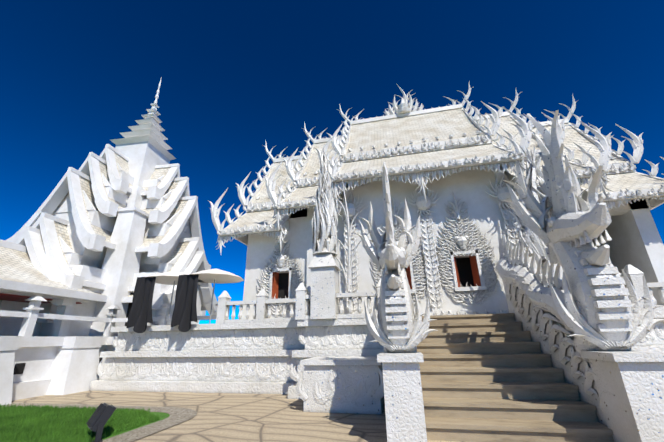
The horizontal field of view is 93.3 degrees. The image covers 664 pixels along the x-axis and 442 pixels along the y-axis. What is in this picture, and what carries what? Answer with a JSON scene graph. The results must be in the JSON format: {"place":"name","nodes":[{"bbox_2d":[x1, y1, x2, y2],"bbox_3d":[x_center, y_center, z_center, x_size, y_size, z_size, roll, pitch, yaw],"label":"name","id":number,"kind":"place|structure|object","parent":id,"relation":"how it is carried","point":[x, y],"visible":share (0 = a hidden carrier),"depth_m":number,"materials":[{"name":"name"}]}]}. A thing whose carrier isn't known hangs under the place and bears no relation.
{"place":"outdoors","nodes":[
{"label":"outdoors","id":0,"kind":"place"},
{"bbox_2d":[0,404,169,441],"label":"lawn","id":1,"kind":"structure","parent":0,"point":[34,423],"depth_m":4.51,"materials":[{"name":"green plant"}]},
{"bbox_2d":[86,402,115,441],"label":"floodlight","id":2,"kind":"object","parent":1,"relation":"on","point":[100,417],"visible":0.92,"depth_m":3.91,"materials":[{"name":"black metal"}]},
{"bbox_2d":[0,77,217,404],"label":"tower","id":3,"kind":"structure","parent":0,"point":[60,342],"depth_m":10.30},
{"bbox_2d":[0,293,81,303],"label":"wooden beam","id":4,"kind":"structure","parent":3,"relation":"attached to","point":[12,297],"depth_m":8.06,"materials":[{"name":"wood"}]},
{"bbox_2d":[0,152,202,305],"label":"roof tiles","id":5,"kind":"object","parent":3,"relation":"attached to","point":[16,265],"visible":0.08,"depth_m":10.60,"materials":[{"name":"beige tile"}]},
{"bbox_2d":[126,274,198,332],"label":"black curtains","id":6,"kind":"object","parent":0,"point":[184,315],"visible":1,"depth_m":8.40,"materials":[{"name":"black fabric"}]},
{"bbox_2d":[12,391,463,441],"bbox_3d":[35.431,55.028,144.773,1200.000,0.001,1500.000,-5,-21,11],"label":"ground","id":7,"kind":"structure","parent":0,"point":[232,417],"depth_m":4.84,"materials":[{"name":"beige stone"}]},
{"bbox_2d":[1,403,196,441],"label":"pebble border","id":8,"kind":"object","parent":7,"relation":"on","point":[178,415],"visible":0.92,"depth_m":4.93,"materials":[{"name":"grey gravel"}]},
{"bbox_2d":[89,310,663,398],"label":"temple podium","id":9,"kind":"object","parent":7,"relation":"on","point":[145,356],"visible":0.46,"depth_m":7.69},
{"bbox_2d":[167,279,214,324],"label":"poles","id":10,"kind":"object","parent":9,"relation":"on","point":[172,298],"visible":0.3,"depth_m":9.02,"materials":[{"name":"grey metal"}]},
{"bbox_2d":[145,269,243,284],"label":"umbrellas","id":11,"kind":"object","parent":10,"relation":"on","point":[219,276],"visible":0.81,"depth_m":9.00,"materials":[{"name":"beige fabric"}]},
{"bbox_2d":[97,143,663,413],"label":"platform ornaments","id":12,"kind":"object","parent":7,"relation":"on","point":[354,384],"visible":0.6,"depth_m":7.15},
{"bbox_2d":[355,110,663,441],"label":"staircase sculptures","id":13,"kind":"object","parent":7,"relation":"on","point":[587,323],"visible":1,"depth_m":3.85},
{"bbox_2d":[417,313,613,441],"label":"stairs","id":14,"kind":"structure","parent":7,"relation":"on","point":[492,378],"depth_m":4.30,"materials":[{"name":"stone"}]},
{"bbox_2d":[0,0,663,323],"label":"sky","id":15,"kind":"structure","parent":0,"point":[237,76],"materials":[{"name":"blue"}]},
{"bbox_2d":[278,239,598,298],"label":"window frames","id":16,"kind":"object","parent":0,"point":[464,270],"depth_m":9.02,"materials":[{"name":"red wood"}]},
{"bbox_2d":[220,104,663,318],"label":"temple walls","id":17,"kind":"structure","parent":0,"point":[636,240],"depth_m":9.14,"materials":[{"name":"white paint"}]},
{"bbox_2d":[272,255,480,298],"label":"window shutters","id":18,"kind":"object","parent":17,"relation":"on","point":[473,262],"depth_m":8.58,"materials":[{"name":"brown wood"}]},
{"bbox_2d":[216,130,663,315],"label":"decorative wall carvings","id":19,"kind":"object","parent":17,"relation":"attached to","point":[422,201],"visible":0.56,"depth_m":8.74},
{"bbox_2d":[227,108,663,228],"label":"temple roof tiles","id":20,"kind":"object","parent":17,"relation":"on","point":[430,127],"visible":0.15,"depth_m":11.63,"materials":[{"name":"white tile"}]},
{"bbox_2d":[209,83,663,231],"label":"roof ornaments","id":21,"kind":"object","parent":20,"relation":"on","point":[525,131],"visible":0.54,"depth_m":10.49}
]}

